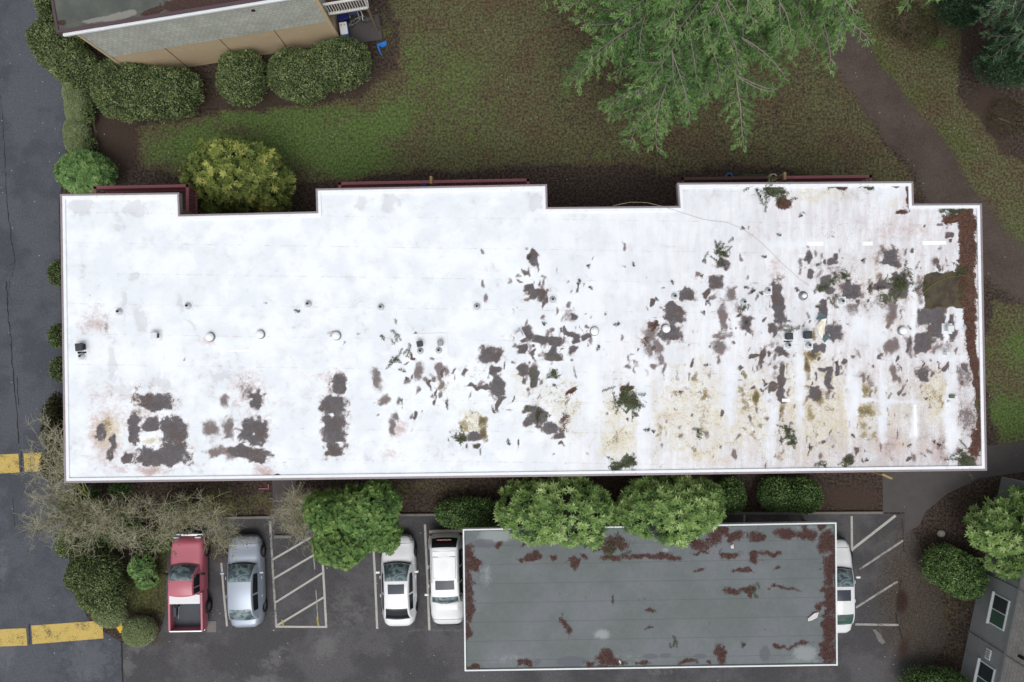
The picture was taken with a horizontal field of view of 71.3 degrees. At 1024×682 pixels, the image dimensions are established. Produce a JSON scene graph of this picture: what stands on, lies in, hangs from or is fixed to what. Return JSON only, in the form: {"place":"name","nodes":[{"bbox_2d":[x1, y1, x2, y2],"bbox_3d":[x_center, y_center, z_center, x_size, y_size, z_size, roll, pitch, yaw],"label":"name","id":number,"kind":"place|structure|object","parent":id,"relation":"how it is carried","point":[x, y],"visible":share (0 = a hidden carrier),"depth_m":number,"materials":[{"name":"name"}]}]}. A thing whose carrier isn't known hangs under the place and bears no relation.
{"place":"outdoors","nodes":[
{"label":"outdoors","id":0,"kind":"place"},
{"bbox_2d":[0,0,121,681],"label":"road","id":1,"kind":"structure","parent":0,"point":[31,581],"depth_m":35.99,"materials":[{"name":"asphalt"}]},
{"bbox_2d":[0,454,19,472],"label":"speed hump marking","id":2,"kind":"object","parent":1,"relation":"on","point":[4,468],"visible":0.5,"depth_m":35.98,"materials":[{"name":"paint"}]},
{"bbox_2d":[0,628,26,646],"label":"speed hump marking","id":3,"kind":"object","parent":1,"relation":"on","point":[5,636],"visible":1,"depth_m":35.98,"materials":[{"name":"paint"}]},
{"bbox_2d":[23,453,43,471],"bbox_3d":[-23.274,6.081,35.982,2.633,0.001,0.970,-3,90,0],"label":"speed hump marking","id":4,"kind":"object","parent":1,"relation":"on","point":[26,457],"visible":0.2,"depth_m":35.98,"materials":[{"name":"paint"}]},
{"bbox_2d":[31,621,102,643],"bbox_3d":[-22.403,14.677,35.982,3.593,0.001,0.938,-4,90,0],"label":"speed hump marking","id":5,"kind":"object","parent":1,"relation":"on","point":[71,629],"visible":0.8,"depth_m":35.98,"materials":[{"name":"paint"}]},
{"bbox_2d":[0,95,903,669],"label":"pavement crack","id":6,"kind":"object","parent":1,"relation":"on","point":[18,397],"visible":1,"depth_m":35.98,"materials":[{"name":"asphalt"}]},
{"bbox_2d":[348,11,373,27],"bbox_3d":[-7.656,-15.870,35.387,1.655,0.999,0.571,-18,90,0],"label":"bicycle","id":7,"kind":"object","parent":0,"point":[353,18],"visible":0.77,"depth_m":35.29,"materials":[{"name":"metal"}]},
{"bbox_2d":[52,0,1023,674],"bbox_3d":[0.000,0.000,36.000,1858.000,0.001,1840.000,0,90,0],"label":"ground","id":8,"kind":"structure","parent":0,"point":[118,144],"depth_m":36.00,"materials":[{"name":"brown soil"}]},
{"bbox_2d":[33,0,52,16],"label":"clipped shrub","id":9,"kind":"object","parent":8,"relation":"on","point":[42,7],"visible":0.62,"depth_m":34.56,"materials":[{"name":"green plant"}]},
{"bbox_2d":[37,390,63,483],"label":"ivy ground shrub","id":10,"kind":"object","parent":8,"relation":"on","point":[53,407],"visible":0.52,"depth_m":34.55,"materials":[{"name":"green plant"}]},
{"bbox_2d":[46,322,61,348],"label":"clipped shrub","id":11,"kind":"object","parent":8,"relation":"on","point":[54,334],"visible":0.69,"depth_m":34.83,"materials":[{"name":"green plant"}]},
{"bbox_2d":[47,260,60,286],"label":"clipped shrub","id":12,"kind":"object","parent":8,"relation":"on","point":[54,272],"visible":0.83,"depth_m":34.85,"materials":[{"name":"green plant"}]},
{"bbox_2d":[48,355,62,382],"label":"clipped shrub","id":13,"kind":"object","parent":8,"relation":"on","point":[55,368],"visible":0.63,"depth_m":34.82,"materials":[{"name":"green plant"}]},
{"bbox_2d":[24,13,101,91],"bbox_3d":[-21.920,-13.988,35.025,2.616,2.080,4.140,-35,90,0],"label":"clipped shrub","id":14,"kind":"object","parent":8,"relation":"on","point":[70,62],"visible":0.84,"depth_m":34.33,"materials":[{"name":"green plant"}]},
{"bbox_2d":[61,84,92,152],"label":"hedge","id":15,"kind":"object","parent":8,"relation":"on","point":[75,131],"visible":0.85,"depth_m":35.12,"materials":[{"name":"green plant"}]},
{"bbox_2d":[11,401,150,567],"bbox_3d":[-20.135,6.664,33.724,6.547,4.675,7.774,0,90,0],"label":"bare tree","id":16,"kind":"object","parent":8,"relation":"on","point":[90,503],"visible":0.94,"depth_m":33.22,"materials":[{"name":"brown plant"}]},
{"bbox_2d":[52,149,117,193],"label":"broadleaf shrub","id":17,"kind":"object","parent":8,"relation":"on","point":[84,171],"visible":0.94,"depth_m":34.13,"materials":[{"name":"green plant"}]},
{"bbox_2d":[54,523,116,558],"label":"clipped shrub","id":18,"kind":"object","parent":8,"relation":"on","point":[100,545],"visible":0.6,"depth_m":35.10,"materials":[{"name":"green plant"}]},
{"bbox_2d":[80,102,99,152],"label":"clipped shrub","id":19,"kind":"object","parent":8,"relation":"on","point":[89,144],"visible":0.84,"depth_m":35.30,"materials":[{"name":"green plant"}]},
{"bbox_2d":[57,482,132,518],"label":"ivy ground shrub","id":20,"kind":"object","parent":8,"relation":"on","point":[117,488],"visible":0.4,"depth_m":34.97,"materials":[{"name":"green plant"}]},
{"bbox_2d":[63,550,130,614],"bbox_3d":[-20.202,11.762,34.800,2.870,2.521,3.167,0,90,0],"label":"clipped shrub","id":21,"kind":"object","parent":8,"relation":"on","point":[95,583],"visible":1,"depth_m":34.14,"materials":[{"name":"green plant"}]},
{"bbox_2d":[90,603,127,628],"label":"clipped shrub","id":22,"kind":"object","parent":8,"relation":"on","point":[114,619],"visible":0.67,"depth_m":35.18,"materials":[{"name":"green plant"}]},
{"bbox_2d":[88,507,174,552],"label":"ivy ground shrub","id":23,"kind":"object","parent":8,"relation":"on","point":[135,522],"visible":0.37,"depth_m":35.25,"materials":[{"name":"green plant"}]},
{"bbox_2d":[121,615,157,647],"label":"clipped shrub","id":24,"kind":"object","parent":8,"relation":"on","point":[137,631],"visible":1,"depth_m":35.10,"materials":[{"name":"green plant"}]},
{"bbox_2d":[127,550,158,589],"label":"broadleaf shrub","id":25,"kind":"object","parent":8,"relation":"on","point":[143,574],"visible":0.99,"depth_m":34.71,"materials":[{"name":"green plant"}]},
{"bbox_2d":[89,58,205,123],"bbox_3d":[-17.892,-12.334,35.029,5.618,2.080,3.328,0,90,0],"label":"clipped shrub","id":26,"kind":"object","parent":8,"relation":"on","point":[124,91],"visible":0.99,"depth_m":34.37,"materials":[{"name":"green plant"}]},
{"bbox_2d":[159,497,196,522],"bbox_3d":[-16.398,8.394,35.298,1.968,1.487,1.266,0,90,0],"label":"tree","id":27,"kind":"object","parent":8,"relation":"on","point":[173,500],"visible":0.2,"depth_m":35.05,"materials":[{"name":"green plant"}]},
{"bbox_2d":[134,487,254,562],"bbox_3d":[-15.238,8.621,34.198,6.278,3.731,3.575,0,90,0],"label":"bare tree","id":28,"kind":"object","parent":8,"relation":"on","point":[181,514],"visible":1,"depth_m":33.66,"materials":[{"name":"brown plant"}]},
{"bbox_2d":[51,0,378,73],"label":"house","id":29,"kind":"structure","parent":8,"relation":"on","point":[176,33],"depth_m":32.33,"materials":[{"name":"beige paint"}]},
{"bbox_2d":[196,516,270,519],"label":"kerb","id":30,"kind":"structure","parent":8,"relation":"on","point":[248,517],"depth_m":35.88,"materials":[{"name":"concrete"}]},
{"bbox_2d":[178,134,297,213],"bbox_3d":[-13.060,-7.880,34.059,5.902,4.016,3.960,0,90,0],"label":"rhododendron","id":31,"kind":"object","parent":8,"relation":"on","point":[230,174],"visible":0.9,"depth_m":32.95,"materials":[{"name":"green plant"}]},
{"bbox_2d":[215,47,268,107],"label":"clipped shrub","id":32,"kind":"object","parent":8,"relation":"on","point":[239,77],"visible":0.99,"depth_m":34.41,"materials":[{"name":"green plant"}]},
{"bbox_2d":[272,480,297,514],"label":"walkway","id":33,"kind":"structure","parent":8,"relation":"on","point":[279,487],"depth_m":35.99,"materials":[{"name":"concrete"}]},
{"bbox_2d":[264,480,316,557],"bbox_3d":[-9.859,8.441,34.327,3.713,3.395,3.411,35,90,0],"label":"bare tree","id":34,"kind":"object","parent":8,"relation":"on","point":[295,500],"visible":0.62,"depth_m":34.18,"materials":[{"name":"brown plant"}]},
{"bbox_2d":[266,35,373,105],"bbox_3d":[-9.417,-13.200,35.005,5.387,2.127,3.014,-12,90,0],"label":"clipped shrub","id":35,"kind":"object","parent":8,"relation":"on","point":[296,75],"visible":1,"depth_m":34.39,"materials":[{"name":"green plant"}]},
{"bbox_2d":[302,479,403,570],"bbox_3d":[-7.241,8.541,33.780,4.838,4.562,4.036,-14,90,0],"label":"evergreen tree","id":36,"kind":"object","parent":8,"relation":"on","point":[356,526],"visible":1,"depth_m":32.50,"materials":[{"name":"green plant"}]},
{"bbox_2d":[347,14,382,42],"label":"patio slab","id":37,"kind":"structure","parent":8,"relation":"on","point":[360,31],"depth_m":35.90,"materials":[{"name":"concrete"}]},
{"bbox_2d":[337,13,349,21],"bbox_3d":[-8.421,-16.157,35.678,0.540,0.445,0.440,-21,90,0],"label":"storage tub","id":38,"kind":"object","parent":37,"relation":"on","point":[343,17],"visible":0.61,"depth_m":35.45,"materials":[{"name":"blue plastic"}]},
{"bbox_2d":[339,22,349,40],"bbox_3d":[-8.303,-15.388,35.542,0.397,0.715,0.716,-9,90,0],"label":"storage bin","id":39,"kind":"object","parent":37,"relation":"on","point":[344,28],"visible":0.88,"depth_m":35.20,"materials":[{"name":"white plastic"}]},
{"bbox_2d":[434,495,500,529],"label":"clipped shrub","id":40,"kind":"object","parent":8,"relation":"on","point":[464,512],"visible":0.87,"depth_m":34.73,"materials":[{"name":"green plant"}]},
{"bbox_2d":[1,2,1016,681],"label":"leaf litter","id":41,"kind":"object","parent":8,"relation":"on","point":[537,180],"visible":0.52,"depth_m":35.97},
{"bbox_2d":[60,175,986,482],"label":"apartment building","id":42,"kind":"structure","parent":8,"relation":"on","point":[296,395],"depth_m":30.20,"materials":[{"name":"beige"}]},
{"bbox_2d":[75,340,89,353],"bbox_3d":[-18.145,0.255,30.041,0.544,0.309,0.544,-5,90,0],"label":"box vent","id":43,"kind":"object","parent":42,"relation":"on","point":[81,346],"visible":1,"depth_m":30.17,"materials":[{"name":"metal"}]},
{"bbox_2d":[115,307,123,315],"bbox_3d":[-16.586,-1.250,30.087,0.380,0.219,0.380,-1,90,0],"label":"pipe vent","id":44,"kind":"object","parent":42,"relation":"on","point":[119,311],"visible":1,"depth_m":30.19,"materials":[{"name":"metal"}]},
{"bbox_2d":[150,330,161,340],"bbox_3d":[-15.027,-0.229,30.041,0.480,0.309,0.480,0,90,0],"label":"box vent","id":45,"kind":"object","parent":42,"relation":"on","point":[155,335],"visible":1,"depth_m":30.19,"materials":[{"name":"white metal"}]},
{"bbox_2d":[184,301,192,309],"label":"pipe vent","id":46,"kind":"object","parent":42,"relation":"on","point":[188,305],"visible":1,"depth_m":30.19,"materials":[{"name":"metal"}]},
{"bbox_2d":[304,299,312,307],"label":"pipe vent","id":47,"kind":"object","parent":42,"relation":"on","point":[308,303],"visible":1,"depth_m":30.18,"materials":[{"name":"metal"}]},
{"bbox_2d":[412,333,447,357],"bbox_3d":[-3.464,0.176,30.187,1.500,0.020,1.000,-2,90,0],"label":"roof patch","id":48,"kind":"object","parent":42,"relation":"on","point":[430,344],"visible":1,"depth_m":30.18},
{"bbox_2d":[472,302,481,310],"bbox_3d":[-1.478,-1.465,30.087,0.380,0.219,0.380,-1,90,0],"label":"pipe vent","id":49,"kind":"object","parent":42,"relation":"on","point":[477,306],"visible":1,"depth_m":30.19,"materials":[{"name":"metal"}]},
{"bbox_2d":[512,328,525,341],"bbox_3d":[0.296,-0.255,30.041,0.448,0.309,0.448,-28,90,0],"label":"box vent","id":50,"kind":"object","parent":42,"relation":"on","point":[518,334],"visible":1,"depth_m":30.19,"materials":[{"name":"white metal"}]},
{"bbox_2d":[548,295,556,303],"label":"pipe vent","id":51,"kind":"object","parent":42,"relation":"on","point":[552,299],"visible":1,"depth_m":30.19,"materials":[{"name":"metal"}]},
{"bbox_2d":[602,383,645,414],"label":"fallen sprig","id":52,"kind":"object","parent":42,"relation":"on","point":[621,395],"visible":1,"depth_m":30.15,"materials":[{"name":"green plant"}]},
{"bbox_2d":[670,292,678,300],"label":"pipe vent","id":53,"kind":"object","parent":42,"relation":"on","point":[674,296],"visible":1,"depth_m":30.19,"materials":[{"name":"white rubber"}]},
{"bbox_2d":[400,187,979,469],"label":"green needle litter","id":54,"kind":"object","parent":42,"relation":"on","point":[740,373],"visible":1,"depth_m":30.17,"materials":[{"name":"plant"}]},
{"bbox_2d":[702,237,733,269],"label":"fallen sprig","id":55,"kind":"object","parent":42,"relation":"on","point":[721,259],"visible":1,"depth_m":30.16,"materials":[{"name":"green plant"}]},
{"bbox_2d":[763,286,771,294],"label":"pipe vent","id":56,"kind":"object","parent":42,"relation":"on","point":[767,290],"visible":1,"depth_m":30.19,"materials":[{"name":"white rubber"}]},
{"bbox_2d":[744,173,791,212],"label":"fallen sprig","id":57,"kind":"object","parent":42,"relation":"on","point":[766,188],"visible":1,"depth_m":30.15,"materials":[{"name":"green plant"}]},
{"bbox_2d":[561,186,980,458],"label":"needle litter","id":58,"kind":"object","parent":42,"relation":"on","point":[967,288],"visible":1,"depth_m":30.17,"materials":[{"name":"plant"}]},
{"bbox_2d":[781,330,792,341],"bbox_3d":[11.640,-0.202,30.041,0.480,0.309,0.480,-3,90,0],"label":"box vent","id":59,"kind":"object","parent":42,"relation":"on","point":[787,336],"visible":1,"depth_m":30.19,"materials":[{"name":"metal"}]},
{"bbox_2d":[799,328,812,341],"bbox_3d":[12.419,-0.255,30.041,0.544,0.309,0.544,-4,90,0],"label":"box vent","id":60,"kind":"object","parent":42,"relation":"on","point":[805,334],"visible":1,"depth_m":30.19,"materials":[{"name":"metal"}]},
{"bbox_2d":[804,341,812,349],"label":"pipe vent","id":61,"kind":"object","parent":42,"relation":"on","point":[808,345],"visible":1,"depth_m":30.19,"materials":[{"name":"metal"}]},
{"bbox_2d":[816,318,826,338],"bbox_3d":[13.019,-0.564,30.101,0.369,0.149,0.884,13,90,0],"label":"torn flap","id":62,"kind":"object","parent":42,"relation":"on","point":[821,324],"visible":1,"depth_m":30.09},
{"bbox_2d":[876,261,926,299],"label":"fallen sprig","id":63,"kind":"object","parent":42,"relation":"on","point":[904,277],"visible":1,"depth_m":30.15,"materials":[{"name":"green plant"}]},
{"bbox_2d":[942,323,953,333],"bbox_3d":[18.387,-0.524,30.041,0.448,0.309,0.448,0,90,0],"label":"box vent","id":64,"kind":"object","parent":42,"relation":"on","point":[947,328],"visible":1,"depth_m":30.19,"materials":[{"name":"white metal"}]},
{"bbox_2d":[945,439,976,478],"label":"fallen sprig","id":65,"kind":"object","parent":42,"relation":"on","point":[965,460],"visible":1,"depth_m":30.16,"materials":[{"name":"plant"}]},
{"bbox_2d":[122,514,946,681],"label":"parking lot","id":66,"kind":"structure","parent":8,"relation":"on","point":[351,643],"depth_m":35.99,"materials":[{"name":"asphalt"}]},
{"bbox_2d":[163,533,212,631],"bbox_3d":[-16.020,11.970,35.197,1.990,1.583,4.840,-1,90,0],"label":"pickup truck","id":67,"kind":"object","parent":66,"relation":"on","point":[187,574],"visible":0.93,"depth_m":35.13,"materials":[{"name":"red paint"}]},
{"bbox_2d":[169,594,199,603],"bbox_3d":[-16.009,12.630,35.058,1.500,0.300,0.460,-1,90,0],"label":"tool box","id":68,"kind":"object","parent":67,"relation":"on","point":[194,599],"visible":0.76,"depth_m":34.91,"materials":[{"name":"white metal"}]},
{"bbox_2d":[207,621,215,631],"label":"tyre stop slab","id":69,"kind":"structure","parent":66,"relation":"on","point":[211,627],"depth_m":35.98,"materials":[{"name":"concrete"}]},
{"bbox_2d":[220,563,227,625],"bbox_3d":[-14.509,12.775,35.981,0.118,0.003,3.208,-5,90,0],"label":"parking line","id":70,"kind":"object","parent":66,"relation":"on","point":[224,595],"visible":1,"depth_m":35.98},
{"bbox_2d":[220,533,267,627],"bbox_3d":[-13.220,11.905,35.256,2.120,1.463,4.580,-2,90,0],"label":"sedan","id":71,"kind":"object","parent":66,"relation":"on","point":[247,603],"visible":0.97,"depth_m":34.99,"materials":[{"name":"silver metal"}]},
{"bbox_2d":[269,521,276,626],"bbox_3d":[-12.035,11.742,35.981,0.115,0.003,5.333,-3,90,0],"label":"parking line","id":72,"kind":"object","parent":66,"relation":"on","point":[272,565],"visible":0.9,"depth_m":35.98,"materials":[{"name":"paint"}]},
{"bbox_2d":[273,555,313,579],"bbox_3d":[-10.855,11.290,35.967,2.733,0.001,0.100,-31,90,0],"label":"parking line","id":73,"kind":"object","parent":66,"relation":"on","point":[287,570],"visible":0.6,"depth_m":35.97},
{"bbox_2d":[275,572,322,603],"bbox_3d":[-10.726,12.419,35.964,2.855,0.001,0.100,-32,90,0],"label":"parking line","id":74,"kind":"object","parent":66,"relation":"on","point":[297,588],"visible":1,"depth_m":35.96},
{"bbox_2d":[277,596,324,625],"bbox_3d":[-10.629,13.597,35.961,2.750,0.001,0.100,-31,90,0],"label":"parking line","id":75,"kind":"object","parent":66,"relation":"on","point":[303,609],"visible":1,"depth_m":35.96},
{"bbox_2d":[276,626,326,627],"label":"parking line","id":76,"kind":"object","parent":66,"relation":"on","point":[301,627],"visible":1,"depth_m":35.97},
{"bbox_2d":[322,565,326,625],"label":"parking line","id":77,"kind":"object","parent":66,"relation":"on","point":[324,595],"visible":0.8,"depth_m":35.98,"materials":[{"name":"paint"}]},
{"bbox_2d":[373,551,377,628],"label":"parking line","id":78,"kind":"object","parent":66,"relation":"on","point":[375,589],"visible":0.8,"depth_m":35.98,"materials":[{"name":"paint"}]},
{"bbox_2d":[376,533,418,625],"bbox_3d":[-5.620,11.865,35.253,2.100,1.471,4.530,-1,90,0],"label":"sedan","id":79,"kind":"object","parent":66,"relation":"on","point":[399,572],"visible":0.91,"depth_m":34.86,"materials":[{"name":"white paint"}]},
{"bbox_2d":[424,524,429,629],"bbox_3d":[-4.271,11.903,35.981,0.116,0.003,5.328,-2,90,0],"label":"parking line","id":80,"kind":"object","parent":66,"relation":"on","point":[427,580],"visible":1,"depth_m":35.98,"materials":[{"name":"paint"}]},
{"bbox_2d":[425,528,463,624],"bbox_3d":[-3.222,11.730,35.084,2.140,1.808,4.800,-2,90,0],"label":"suv","id":81,"kind":"object","parent":66,"relation":"on","point":[445,555],"visible":0.84,"depth_m":34.35,"materials":[{"name":"white paint"}]},
{"bbox_2d":[463,519,837,670],"bbox_3d":[6.428,11.895,34.602,17.444,2.795,6.927,0,90,0],"label":"carport","id":82,"kind":"object","parent":66,"relation":"on","point":[520,608],"visible":0.95,"depth_m":33.25,"materials":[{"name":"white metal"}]},
{"bbox_2d":[594,533,631,560],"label":"fallen sprig","id":83,"kind":"object","parent":82,"relation":"on","point":[613,548],"visible":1,"depth_m":33.21,"materials":[{"name":"green wood"}]},
{"bbox_2d":[463,524,835,669],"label":"carport needle litter","id":84,"kind":"object","parent":82,"relation":"on","point":[731,592],"visible":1,"depth_m":33.22,"materials":[{"name":"plant"}]},
{"bbox_2d":[837,537,860,632],"bbox_3d":[16.020,12.135,35.252,2.120,1.471,4.680,-1,90,0],"label":"sedan","id":85,"kind":"object","parent":66,"relation":"on","point":[846,600],"visible":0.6,"depth_m":34.69,"materials":[{"name":"white paint"}]},
{"bbox_2d":[851,515,895,549],"bbox_3d":[18.226,9.645,35.974,2.781,0.001,0.130,-38,90,0],"label":"parking line","id":86,"kind":"object","parent":66,"relation":"on","point":[874,532],"visible":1,"depth_m":35.97,"materials":[{"name":"paint"}]},
{"bbox_2d":[856,581,897,607],"bbox_3d":[18.371,12.774,35.983,2.479,0.001,0.100,-32,90,0],"label":"parking line","id":87,"kind":"object","parent":66,"relation":"on","point":[873,596],"visible":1,"depth_m":35.98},
{"bbox_2d":[856,623,898,625],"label":"parking line","id":88,"kind":"object","parent":66,"relation":"on","point":[867,624],"visible":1,"depth_m":35.98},
{"bbox_2d":[493,476,621,549],"bbox_3d":[2.084,7.840,33.731,6.033,4.657,3.578,0,90,0],"label":"rhododendron","id":89,"kind":"object","parent":8,"relation":"on","point":[558,510],"visible":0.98,"depth_m":32.12,"materials":[{"name":"green plant"}]},
{"bbox_2d":[298,511,882,515],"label":"kerb","id":90,"kind":"structure","parent":8,"relation":"on","point":[739,513],"depth_m":35.87,"materials":[{"name":"concrete"}]},
{"bbox_2d":[615,475,727,549],"bbox_3d":[7.391,7.763,33.623,5.438,4.864,3.685,0,90,0],"label":"rhododendron","id":91,"kind":"object","parent":8,"relation":"on","point":[678,510],"visible":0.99,"depth_m":32.08,"materials":[{"name":"green plant"}]},
{"bbox_2d":[717,476,747,513],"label":"clipped shrub","id":92,"kind":"object","parent":8,"relation":"on","point":[735,490],"visible":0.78,"depth_m":34.70,"materials":[{"name":"green plant"}]},
{"bbox_2d":[540,0,940,158],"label":"fir tree","id":93,"kind":"object","parent":8,"relation":"on","point":[678,39],"visible":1,"depth_m":29.42,"materials":[{"name":"green plant"}]},
{"bbox_2d":[756,475,823,514],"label":"clipped shrub","id":94,"kind":"object","parent":8,"relation":"on","point":[779,494],"visible":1,"depth_m":34.66,"materials":[{"name":"green plant"}]},
{"bbox_2d":[878,0,939,52],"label":"scrubby shrub","id":95,"kind":"object","parent":8,"relation":"on","point":[911,32],"visible":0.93,"depth_m":35.26,"materials":[{"name":"green plant"}]},
{"bbox_2d":[898,664,968,681],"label":"clipped shrub","id":96,"kind":"object","parent":8,"relation":"on","point":[935,674],"visible":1,"depth_m":34.93,"materials":[{"name":"green plant"}]},
{"bbox_2d":[883,441,1023,532],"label":"walkway","id":97,"kind":"structure","parent":8,"relation":"on","point":[915,497],"depth_m":35.99,"materials":[{"name":"concrete"}]},
{"bbox_2d":[918,542,989,601],"bbox_3d":[21.762,11.329,35.065,3.340,1.960,2.371,33,90,0],"label":"clipped shrub","id":98,"kind":"object","parent":8,"relation":"on","point":[951,569],"visible":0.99,"depth_m":34.52,"materials":[{"name":"green plant"}]},
{"bbox_2d":[933,0,990,29],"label":"clipped shrub","id":99,"kind":"object","parent":8,"relation":"on","point":[958,12],"visible":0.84,"depth_m":34.51,"materials":[{"name":"green plant"}]},
{"bbox_2d":[960,477,1023,681],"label":"house","id":100,"kind":"structure","parent":8,"relation":"on","point":[994,650],"depth_m":34.20,"materials":[{"name":"grey paint"}]},
{"bbox_2d":[973,658,995,681],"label":"window","id":101,"kind":"structure","parent":100,"relation":"in","point":[984,672],"depth_m":34.38,"materials":[{"name":"glass"}]},
{"bbox_2d":[986,591,1009,630],"bbox_3d":[23.320,12.977,34.266,0.150,1.102,1.581,12,90,0],"label":"window","id":102,"kind":"structure","parent":100,"relation":"in","point":[997,614],"depth_m":34.26,"materials":[{"name":"glass"}]},
{"bbox_2d":[962,484,1023,581],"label":"rhododendron","id":103,"kind":"object","parent":8,"relation":"on","point":[996,531],"visible":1,"depth_m":33.39,"materials":[{"name":"green plant"}]},
{"bbox_2d":[969,10,1023,88],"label":"bluish conifer","id":104,"kind":"object","parent":8,"relation":"on","point":[1007,69],"visible":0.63,"depth_m":33.77,"materials":[{"name":"green plant"}]},
{"bbox_2d":[970,0,1023,90],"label":"fir tree","id":105,"kind":"object","parent":8,"relation":"on","point":[1017,25],"visible":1,"depth_m":31.37,"materials":[{"name":"green plant"}]},
{"bbox_2d":[986,98,1023,139],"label":"scrubby shrub","id":106,"kind":"object","parent":8,"relation":"on","point":[1016,104],"visible":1,"depth_m":35.63,"materials":[{"name":"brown plant"}]},
{"bbox_2d":[121,0,1023,619],"bbox_3d":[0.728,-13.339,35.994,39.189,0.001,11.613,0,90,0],"label":"lawn","id":107,"kind":"structure","parent":0,"point":[686,141],"depth_m":35.99,"materials":[{"name":"green plant"}]},
{"bbox_2d":[813,10,1023,318],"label":"dirt path","id":108,"kind":"structure","parent":0,"point":[928,152],"depth_m":35.99,"materials":[{"name":"brown soil"}]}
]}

